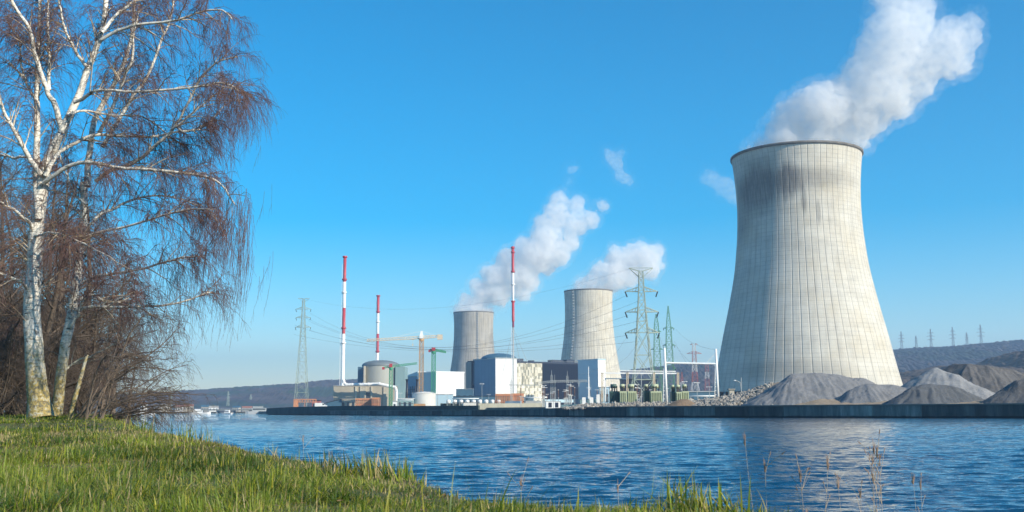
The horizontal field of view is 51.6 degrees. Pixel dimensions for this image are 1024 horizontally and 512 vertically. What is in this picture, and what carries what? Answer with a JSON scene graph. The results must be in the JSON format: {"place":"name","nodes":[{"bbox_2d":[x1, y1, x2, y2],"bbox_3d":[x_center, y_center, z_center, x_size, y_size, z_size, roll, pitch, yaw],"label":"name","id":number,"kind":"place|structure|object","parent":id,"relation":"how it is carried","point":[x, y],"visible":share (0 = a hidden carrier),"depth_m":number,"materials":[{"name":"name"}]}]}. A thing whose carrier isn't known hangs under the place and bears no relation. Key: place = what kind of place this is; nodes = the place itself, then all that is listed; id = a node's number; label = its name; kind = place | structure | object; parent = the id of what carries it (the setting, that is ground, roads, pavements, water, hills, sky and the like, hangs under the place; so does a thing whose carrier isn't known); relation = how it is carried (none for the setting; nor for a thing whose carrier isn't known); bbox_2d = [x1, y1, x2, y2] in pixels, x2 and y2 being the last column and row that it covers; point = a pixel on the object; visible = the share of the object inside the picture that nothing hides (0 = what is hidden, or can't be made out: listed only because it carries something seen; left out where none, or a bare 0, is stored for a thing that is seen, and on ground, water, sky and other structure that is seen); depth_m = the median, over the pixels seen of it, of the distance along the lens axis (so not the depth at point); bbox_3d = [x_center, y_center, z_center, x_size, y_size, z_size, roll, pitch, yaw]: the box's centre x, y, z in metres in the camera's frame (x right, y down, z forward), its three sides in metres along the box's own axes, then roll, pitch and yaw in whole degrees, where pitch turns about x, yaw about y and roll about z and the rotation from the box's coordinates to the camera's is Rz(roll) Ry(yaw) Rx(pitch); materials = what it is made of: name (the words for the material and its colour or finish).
{"place":"outdoors","nodes":[
{"label":"outdoors","id":0,"kind":"place"},
{"bbox_2d":[4,379,357,411],"bbox_3d":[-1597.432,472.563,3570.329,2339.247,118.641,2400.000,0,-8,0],"label":"hills","id":1,"kind":"structure","parent":0,"point":[274,396],"depth_m":2717.49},
{"bbox_2d":[160,413,244,413],"bbox_3d":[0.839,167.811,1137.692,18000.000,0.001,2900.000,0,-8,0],"label":"open water","id":2,"kind":"structure","parent":0,"point":[211,413],"depth_m":1177.33,"materials":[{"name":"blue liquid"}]},
{"bbox_2d":[193,408,251,412],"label":"road bridge","id":3,"kind":"structure","parent":2,"relation":"in","point":[219,410],"depth_m":1309.35,"materials":[{"name":"beige concrete"}]},
{"bbox_2d":[0,412,874,511],"bbox_3d":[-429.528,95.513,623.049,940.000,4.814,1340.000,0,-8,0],"label":"bank ground","id":4,"kind":"structure","parent":0,"point":[102,429],"depth_m":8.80,"materials":[{"name":"plant"}]},
{"bbox_2d":[0,316,26,416],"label":"bare bush","id":5,"kind":"object","parent":4,"relation":"on","point":[8,372],"visible":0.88,"depth_m":26.82,"materials":[{"name":"brown plant"}]},
{"bbox_2d":[0,114,53,316],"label":"bare tree","id":6,"kind":"object","parent":4,"relation":"on","point":[19,191],"visible":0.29,"depth_m":38.17,"materials":[{"name":"brown plant"}]},
{"bbox_2d":[0,308,54,414],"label":"bare bush","id":7,"kind":"object","parent":4,"relation":"on","point":[17,382],"visible":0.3,"depth_m":30.03,"materials":[{"name":"brown plant"}]},
{"bbox_2d":[0,283,66,414],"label":"bare bush","id":8,"kind":"object","parent":4,"relation":"on","point":[5,320],"visible":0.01,"depth_m":39.77,"materials":[{"name":"brown plant"}]},
{"bbox_2d":[0,161,81,319],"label":"bare tree","id":9,"kind":"object","parent":4,"relation":"on","point":[18,255],"visible":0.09,"depth_m":44.22,"materials":[{"name":"brown plant"}]},
{"bbox_2d":[0,299,82,415],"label":"bare bush","id":10,"kind":"object","parent":4,"relation":"on","point":[6,412],"visible":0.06,"depth_m":32.75,"materials":[{"name":"brown plant"}]},
{"bbox_2d":[0,73,104,411],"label":"bare tree","id":11,"kind":"object","parent":4,"relation":"on","point":[11,152],"visible":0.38,"depth_m":30.21,"materials":[{"name":"brown plant"}]},
{"bbox_2d":[1,298,105,415],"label":"bare bush","id":12,"kind":"object","parent":4,"relation":"on","point":[23,411],"visible":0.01,"depth_m":35.62,"materials":[{"name":"brown plant"}]},
{"bbox_2d":[3,331,105,414],"bbox_3d":[-12.277,3.331,28.005,2.610,2.666,2.624,7,-11,-40],"label":"bare bush","id":13,"kind":"object","parent":4,"relation":"on","point":[51,366],"visible":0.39,"depth_m":27.78,"materials":[{"name":"brown plant"}]},
{"bbox_2d":[0,130,108,333],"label":"bare tree","id":14,"kind":"object","parent":4,"relation":"on","point":[14,226],"visible":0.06,"depth_m":55.97,"materials":[{"name":"brown plant"}]},
{"bbox_2d":[0,158,117,382],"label":"bare tree","id":15,"kind":"object","parent":4,"relation":"on","point":[15,304],"visible":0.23,"depth_m":32.73,"materials":[{"name":"brown plant"}]},
{"bbox_2d":[7,325,120,415],"bbox_3d":[-14.000,3.825,33.034,3.263,3.332,3.280,4,-9,-28],"label":"bare bush","id":16,"kind":"object","parent":4,"relation":"on","point":[78,408],"visible":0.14,"depth_m":32.71,"materials":[{"name":"brown plant"}]},
{"bbox_2d":[0,184,139,375],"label":"bare tree","id":17,"kind":"object","parent":4,"relation":"on","point":[26,248],"visible":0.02,"depth_m":62.12,"materials":[{"name":"brown plant"}]},
{"bbox_2d":[1,299,142,412],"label":"bare bush","id":18,"kind":"object","parent":4,"relation":"on","point":[104,319],"visible":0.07,"depth_m":38.00,"materials":[{"name":"brown plant"}]},
{"bbox_2d":[1,143,144,403],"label":"bare tree","id":19,"kind":"object","parent":4,"relation":"on","point":[61,293],"visible":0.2,"depth_m":34.25,"materials":[{"name":"brown plant"}]},
{"bbox_2d":[0,108,148,413],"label":"bare tree","id":20,"kind":"object","parent":4,"relation":"on","point":[81,146],"visible":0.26,"depth_m":38.76,"materials":[{"name":"brown plant"}]},
{"bbox_2d":[68,355,88,418],"bbox_3d":[-8.713,2.656,21.245,0.361,1.347,0.102,0,-8,0],"label":"broken stump","id":21,"kind":"object","parent":4,"relation":"on","point":[73,403],"visible":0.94,"depth_m":21.21,"materials":[{"name":"wood"}]},
{"bbox_2d":[4,203,159,411],"bbox_3d":[-19.384,2.582,48.644,8.745,10.181,8.655,-1,-8,6],"label":"bare tree","id":22,"kind":"object","parent":4,"relation":"on","point":[102,303],"visible":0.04,"depth_m":48.21,"materials":[{"name":"brown plant"}]},
{"bbox_2d":[0,157,164,402],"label":"bare tree","id":23,"kind":"object","parent":4,"relation":"on","point":[48,328],"visible":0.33,"depth_m":29.99,"materials":[{"name":"brown plant"}]},
{"bbox_2d":[51,350,119,414],"bbox_3d":[-14.706,4.474,35.804,2.624,2.666,2.610,2,-8,-12],"label":"bare bush","id":24,"kind":"object","parent":4,"relation":"on","point":[83,384],"visible":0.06,"depth_m":35.74,"materials":[{"name":"brown plant"}]},
{"bbox_2d":[22,278,149,412],"bbox_3d":[-13.530,2.745,32.770,4.183,4.869,4.139,-3,-9,19],"label":"bare tree","id":25,"kind":"object","parent":4,"relation":"on","point":[94,352],"visible":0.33,"depth_m":32.83,"materials":[{"name":"brown plant"}]},
{"bbox_2d":[2,144,181,387],"bbox_3d":[-19.583,1.122,46.612,7.892,12.482,8.907,7,-11,-41],"label":"bare tree","id":26,"kind":"object","parent":4,"relation":"on","point":[86,263],"visible":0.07,"depth_m":46.00,"materials":[{"name":"brown plant"}]},
{"bbox_2d":[18,169,193,413],"bbox_3d":[-16.283,1.390,41.728,6.576,10.402,7.422,-6,-10,33],"label":"bare tree","id":27,"kind":"object","parent":4,"relation":"on","point":[89,315],"visible":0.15,"depth_m":43.01,"materials":[{"name":"brown plant"}]},
{"bbox_2d":[80,289,148,414],"bbox_3d":[-17.116,3.718,44.233,3.946,6.241,4.453,-5,-9,29],"label":"bare tree","id":28,"kind":"object","parent":4,"relation":"on","point":[123,345],"visible":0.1,"depth_m":44.58,"materials":[{"name":"brown plant"}]},
{"bbox_2d":[118,387,148,424],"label":"bare bush","id":29,"kind":"object","parent":4,"relation":"on","point":[133,404],"visible":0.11,"depth_m":74.19,"materials":[{"name":"brown plant"}]},
{"bbox_2d":[79,313,192,425],"bbox_3d":[-7.640,2.299,20.675,2.347,2.460,2.358,-7,-10,37],"label":"riverside shrub","id":30,"kind":"object","parent":4,"relation":"on","point":[108,380],"visible":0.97,"depth_m":20.71,"materials":[{"name":"brown plant"}]},
{"bbox_2d":[74,338,201,432],"bbox_3d":[-7.777,2.823,22.028,3.350,2.206,2.323,-8,-11,43],"label":"riverside shrub","id":31,"kind":"object","parent":4,"relation":"on","point":[144,393],"visible":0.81,"depth_m":21.96,"materials":[{"name":"brown plant"}]},
{"bbox_2d":[0,0,283,417],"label":"birch tree","id":32,"kind":"object","parent":4,"relation":"on","point":[39,402],"visible":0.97,"depth_m":22.10,"materials":[{"name":"white plant"}]},
{"bbox_2d":[12,0,278,415],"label":"birch tree","id":33,"kind":"object","parent":4,"relation":"on","point":[71,320],"visible":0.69,"depth_m":23.45,"materials":[{"name":"brown plant"}]},
{"bbox_2d":[109,333,183,422],"bbox_3d":[-21.911,6.918,61.379,5.268,6.197,5.323,-2,-9,13],"label":"bare tree","id":34,"kind":"object","parent":4,"relation":"on","point":[148,387],"visible":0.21,"depth_m":61.86,"materials":[{"name":"brown plant"}]},
{"bbox_2d":[99,267,196,414],"bbox_3d":[-20.605,4.077,56.483,6.680,9.362,5.919,-2,-9,14],"label":"bare tree","id":35,"kind":"object","parent":4,"relation":"on","point":[114,411],"visible":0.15,"depth_m":56.28,"materials":[{"name":"brown plant"}]},
{"bbox_2d":[100,376,219,439],"bbox_3d":[-7.431,3.386,22.868,3.306,1.669,1.973,-6,-10,34],"label":"riverside shrub","id":36,"kind":"object","parent":4,"relation":"on","point":[149,411],"visible":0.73,"depth_m":22.82,"materials":[{"name":"brown plant"}]},
{"bbox_2d":[2,419,721,511],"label":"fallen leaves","id":37,"kind":"object","parent":4,"relation":"on","point":[240,471],"visible":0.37,"depth_m":6.97,"materials":[{"name":"brown plant"}]},
{"bbox_2d":[0,428,791,511],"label":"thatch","id":38,"kind":"object","parent":4,"relation":"on","point":[182,447],"visible":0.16,"depth_m":8.05,"materials":[{"name":"green plant"}]},
{"bbox_2d":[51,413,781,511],"bbox_3d":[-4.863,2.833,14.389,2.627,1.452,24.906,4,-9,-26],"label":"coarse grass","id":39,"kind":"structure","parent":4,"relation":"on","point":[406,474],"depth_m":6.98,"materials":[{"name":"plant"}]},
{"bbox_2d":[791,454,810,511],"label":"dry stalk","id":40,"kind":"object","parent":4,"relation":"on","point":[800,476],"visible":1,"depth_m":4.90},
{"bbox_2d":[868,446,881,511],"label":"dry stalk","id":41,"kind":"object","parent":4,"relation":"on","point":[872,459],"visible":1,"depth_m":5.19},
{"bbox_2d":[450,311,494,388],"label":"cooling tower","id":42,"kind":"structure","parent":0,"point":[472,329],"depth_m":1721.14,"materials":[{"name":"grey concrete"}]},
{"bbox_2d":[0,0,1023,392],"label":"sky","id":43,"kind":"structure","parent":0,"point":[417,143],"materials":[{"name":"blue"}]},
{"bbox_2d":[487,407,544,408],"bbox_3d":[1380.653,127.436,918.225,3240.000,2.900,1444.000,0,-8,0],"label":"yard terrace","id":44,"kind":"structure","parent":0,"point":[518,408],"depth_m":363.09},
{"bbox_2d":[294,298,310,406],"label":"transmission pylon","id":45,"kind":"object","parent":44,"relation":"on","point":[305,326],"visible":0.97,"depth_m":639.18,"materials":[{"name":"grey metal"}]},
{"bbox_2d":[326,399,341,405],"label":"building","id":46,"kind":"structure","parent":44,"relation":"on","point":[336,403],"depth_m":744.90,"materials":[{"name":"blue metal"}]},
{"bbox_2d":[339,256,346,385],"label":"chimney","id":47,"kind":"object","parent":44,"relation":"on","point":[342,362],"visible":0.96,"depth_m":824.20,"materials":[{"name":"red paint"}]},
{"bbox_2d":[342,399,354,405],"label":"building","id":48,"kind":"structure","parent":44,"relation":"on","point":[348,402],"depth_m":747.97,"materials":[{"name":"concrete"}]},
{"bbox_2d":[355,398,371,405],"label":"equipment shed","id":49,"kind":"structure","parent":44,"relation":"on","point":[363,401],"depth_m":730.89,"materials":[{"name":"beige metal"}]},
{"bbox_2d":[333,385,397,405],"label":"building","id":50,"kind":"structure","parent":44,"relation":"on","point":[350,392],"depth_m":793.36,"materials":[{"name":"metal"}]},
{"bbox_2d":[342,379,397,400],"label":"exhaust duct","id":51,"kind":"object","parent":44,"relation":"on","point":[371,384],"visible":0.92,"depth_m":785.46,"materials":[{"name":"metal"}]},
{"bbox_2d":[375,295,379,359],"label":"chimney","id":52,"kind":"object","parent":44,"relation":"on","point":[377,351],"visible":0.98,"depth_m":1299.67,"materials":[{"name":"red paint"}]},
{"bbox_2d":[358,360,407,397],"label":"reactor building","id":53,"kind":"structure","parent":44,"relation":"on","point":[371,372],"depth_m":957.76,"materials":[{"name":"grey concrete"}]},
{"bbox_2d":[382,362,416,405],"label":"tower crane","id":54,"kind":"object","parent":44,"relation":"on","point":[390,367],"visible":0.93,"depth_m":723.36,"materials":[{"name":"green metal"}]},
{"bbox_2d":[367,331,442,391],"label":"tower crane","id":55,"kind":"object","parent":44,"relation":"on","point":[421,338],"visible":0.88,"depth_m":750.27,"materials":[{"name":"orange paint"}]},
{"bbox_2d":[397,398,414,405],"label":"building","id":56,"kind":"structure","parent":44,"relation":"on","point":[406,400],"depth_m":683.62,"materials":[{"name":"white paint"}]},
{"bbox_2d":[408,371,422,397],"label":"industrial building","id":57,"kind":"structure","parent":44,"relation":"on","point":[412,377],"depth_m":1010.78,"materials":[{"name":"metal"}]},
{"bbox_2d":[412,391,435,405],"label":"storage tank","id":58,"kind":"object","parent":44,"relation":"on","point":[427,398],"visible":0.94,"depth_m":694.92,"materials":[{"name":"metal"}]},
{"bbox_2d":[428,348,445,392],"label":"tower crane","id":59,"kind":"object","parent":44,"relation":"on","point":[433,351],"visible":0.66,"depth_m":743.68,"materials":[{"name":"green metal"}]},
{"bbox_2d":[417,371,464,395],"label":"industrial building","id":60,"kind":"structure","parent":44,"relation":"on","point":[447,382],"depth_m":952.65,"materials":[{"name":"white metal"}]},
{"bbox_2d":[436,394,453,405],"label":"building","id":61,"kind":"structure","parent":44,"relation":"on","point":[443,398],"depth_m":713.64,"materials":[{"name":"metal"}]},
{"bbox_2d":[456,389,473,395],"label":"building","id":62,"kind":"structure","parent":44,"relation":"on","point":[464,392],"depth_m":922.51,"materials":[{"name":"metal"}]},
{"bbox_2d":[453,396,494,402],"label":"building","id":63,"kind":"structure","parent":44,"relation":"on","point":[488,398],"depth_m":753.26,"materials":[{"name":"white metal"}]},
{"bbox_2d":[466,353,516,395],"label":"reactor building","id":64,"kind":"structure","parent":44,"relation":"on","point":[484,375],"depth_m":1005.69,"materials":[{"name":"concrete"}]},
{"bbox_2d":[495,394,513,402],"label":"equipment shed","id":65,"kind":"structure","parent":44,"relation":"on","point":[503,398],"depth_m":634.17,"materials":[{"name":"orange metal"}]},
{"bbox_2d":[479,403,541,409],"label":"yard wall","id":66,"kind":"structure","parent":44,"relation":"on","point":[484,406],"depth_m":388.15,"materials":[{"name":"beige concrete"}]},
{"bbox_2d":[500,246,540,399],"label":"chimney","id":67,"kind":"object","parent":44,"relation":"on","point":[512,272],"visible":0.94,"depth_m":987.86,"materials":[{"name":"red paint"}]},
{"bbox_2d":[517,359,577,404],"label":"turbine hall","id":68,"kind":"structure","parent":44,"relation":"on","point":[560,369],"depth_m":1054.12,"materials":[{"name":"metal"}]},
{"bbox_2d":[550,370,552,400],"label":"lattice mast","id":69,"kind":"object","parent":44,"relation":"on","point":[551,391],"visible":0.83,"depth_m":396.78,"materials":[{"name":"metal"}]},
{"bbox_2d":[509,380,586,385],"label":"busbar beam","id":70,"kind":"structure","parent":69,"relation":"attached to","point":[543,382],"depth_m":395.72,"materials":[{"name":"metal"}]},
{"bbox_2d":[573,359,605,403],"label":"industrial building","id":71,"kind":"structure","parent":44,"relation":"on","point":[595,365],"depth_m":988.70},
{"bbox_2d":[597,386,608,402],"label":"building","id":72,"kind":"structure","parent":44,"relation":"on","point":[607,391],"depth_m":416.58,"materials":[{"name":"white paint"}]},
{"bbox_2d":[609,384,618,402],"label":"transformer","id":73,"kind":"object","parent":44,"relation":"on","point":[613,395],"visible":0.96,"depth_m":312.35,"materials":[{"name":"green paint"}]},
{"bbox_2d":[619,384,626,402],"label":"transformer","id":74,"kind":"object","parent":44,"relation":"on","point":[622,395],"visible":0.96,"depth_m":310.32,"materials":[{"name":"green paint"}]},
{"bbox_2d":[619,379,644,402],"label":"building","id":75,"kind":"structure","parent":44,"relation":"on","point":[622,381],"depth_m":476.62,"materials":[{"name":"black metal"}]},
{"bbox_2d":[627,384,636,401],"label":"transformer","id":76,"kind":"object","parent":44,"relation":"on","point":[632,396],"visible":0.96,"depth_m":313.29,"materials":[{"name":"green paint"}]},
{"bbox_2d":[625,268,659,399],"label":"transmission pylon","id":77,"kind":"object","parent":44,"relation":"on","point":[642,326],"visible":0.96,"depth_m":420.94,"materials":[{"name":"grey metal"}]},
{"bbox_2d":[643,384,649,401],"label":"transformer","id":78,"kind":"object","parent":44,"relation":"on","point":[646,397],"visible":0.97,"depth_m":315.36,"materials":[{"name":"green paint"}]},
{"bbox_2d":[649,384,661,402],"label":"transformer","id":79,"kind":"object","parent":44,"relation":"on","point":[655,395],"visible":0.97,"depth_m":312.30,"materials":[{"name":"green paint"}]},
{"bbox_2d":[651,314,662,400],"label":"transmission pylon","id":80,"kind":"object","parent":44,"relation":"on","point":[654,360],"visible":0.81,"depth_m":558.13,"materials":[{"name":"metal"}]},
{"bbox_2d":[663,306,675,401],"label":"transmission pylon","id":81,"kind":"object","parent":44,"relation":"on","point":[670,341],"visible":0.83,"depth_m":518.67,"materials":[{"name":"metal"}]},
{"bbox_2d":[681,384,688,398],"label":"transformer","id":82,"kind":"object","parent":44,"relation":"on","point":[685,394],"visible":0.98,"depth_m":313.35,"materials":[{"name":"green paint"}]},
{"bbox_2d":[663,348,718,401],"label":"line portal","id":83,"kind":"object","parent":44,"relation":"on","point":[665,378],"visible":0.78,"depth_m":298.45,"materials":[{"name":"white paint"}]},
{"bbox_2d":[688,344,701,390],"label":"transmission pylon","id":84,"kind":"object","parent":44,"relation":"on","point":[692,353],"visible":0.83,"depth_m":896.03,"materials":[{"name":"metal"}]},
{"bbox_2d":[689,391,713,399],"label":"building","id":85,"kind":"structure","parent":44,"relation":"on","point":[700,393],"depth_m":466.01,"materials":[{"name":"metal"}]},
{"bbox_2d":[742,373,874,404],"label":"gravel heap","id":86,"kind":"object","parent":44,"relation":"on","point":[792,389],"visible":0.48,"depth_m":245.70,"materials":[{"name":"gravel"}]},
{"bbox_2d":[835,384,906,403],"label":"gravel heap","id":87,"kind":"object","parent":44,"relation":"on","point":[866,393],"visible":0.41,"depth_m":235.82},
{"bbox_2d":[882,384,984,403],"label":"gravel heap","id":88,"kind":"object","parent":44,"relation":"on","point":[931,394],"visible":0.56,"depth_m":221.56,"materials":[{"name":"gravel"}]},
{"bbox_2d":[901,367,994,398],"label":"gravel heap","id":89,"kind":"object","parent":44,"relation":"on","point":[937,376],"visible":0.23,"depth_m":235.02,"materials":[{"name":"gravel"}]},
{"bbox_2d":[942,363,1023,392],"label":"gravel heap","id":90,"kind":"object","parent":44,"relation":"on","point":[993,379],"visible":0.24,"depth_m":256.99,"materials":[{"name":"gravel"}]},
{"bbox_2d":[981,379,1023,402],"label":"gravel heap","id":91,"kind":"object","parent":44,"relation":"on","point":[1013,392],"visible":0.56,"depth_m":211.97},
{"bbox_2d":[126,414,1023,511],"bbox_3d":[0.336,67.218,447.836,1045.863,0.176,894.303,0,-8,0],"label":"river water","id":92,"kind":"structure","parent":0,"point":[968,464],"depth_m":45.47,"materials":[{"name":"blue liquid"}]},
{"bbox_2d":[245,406,265,413],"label":"moored boat","id":93,"kind":"object","parent":92,"relation":"on","point":[256,409],"visible":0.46,"depth_m":789.23,"materials":[{"name":"white paint"}]},
{"bbox_2d":[561,287,620,390],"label":"cooling tower","id":94,"kind":"structure","parent":0,"point":[582,302],"depth_m":1406.35,"materials":[{"name":"concrete"}]},
{"bbox_2d":[620,364,714,402],"bbox_3d":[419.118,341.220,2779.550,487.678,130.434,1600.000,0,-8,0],"label":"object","id":95,"kind":"structure","parent":0,"point":[685,370],"depth_m":2402.79,"materials":[{"name":"metal"}]},
{"bbox_2d":[583,382,981,406],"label":"rubble berm terrain","id":96,"kind":"structure","parent":0,"point":[826,402],"depth_m":236.16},
{"bbox_2d":[545,401,560,407],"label":"portable cabin","id":97,"kind":"object","parent":96,"relation":"on","point":[552,404],"visible":0.8,"depth_m":318.98,"materials":[{"name":"white paint"}]},
{"bbox_2d":[601,370,678,400],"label":"switchyard gantry","id":98,"kind":"object","parent":96,"relation":"on","point":[626,378],"visible":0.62,"depth_m":327.94,"materials":[{"name":"metal"}]},
{"bbox_2d":[560,382,772,410],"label":"rubble stones","id":99,"kind":"object","parent":96,"relation":"on","point":[732,398],"visible":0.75,"depth_m":276.42,"materials":[{"name":"stone"}]},
{"bbox_2d":[667,399,694,405],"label":"soil heap","id":100,"kind":"object","parent":96,"relation":"on","point":[683,402],"visible":0.42,"depth_m":264.02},
{"bbox_2d":[713,138,902,396],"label":"cooling tower","id":101,"kind":"structure","parent":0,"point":[803,298],"depth_m":639.32,"materials":[{"name":"concrete"}]},
{"bbox_2d":[893,339,1023,372],"bbox_3d":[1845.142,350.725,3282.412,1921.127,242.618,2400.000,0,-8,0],"label":"hills","id":102,"kind":"structure","parent":0,"point":[910,359],"depth_m":2849.44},
{"bbox_2d":[899,351,1023,384],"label":"scrub slope terrain","id":103,"kind":"structure","parent":0,"point":[1014,360],"depth_m":1197.64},
{"bbox_3d":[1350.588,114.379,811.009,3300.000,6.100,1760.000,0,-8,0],"label":"yard","id":104,"kind":"structure","parent":0,"visible":0},
{"bbox_2d":[293,399,316,406],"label":"conveyor frame","id":105,"kind":"object","parent":104,"relation":"on","point":[295,402],"visible":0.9,"depth_m":614.28,"materials":[{"name":"orange metal"}]},
{"bbox_2d":[266,406,479,413],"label":"flood wall","id":106,"kind":"structure","parent":104,"relation":"on","point":[309,410],"depth_m":492.70,"materials":[{"name":"grey concrete"}]},
{"bbox_2d":[268,403,1023,417],"bbox_3d":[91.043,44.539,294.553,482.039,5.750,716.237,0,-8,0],"label":"quay wall","id":107,"kind":"structure","parent":104,"relation":"on","point":[998,410],"depth_m":239.26,"materials":[{"name":"concrete"}]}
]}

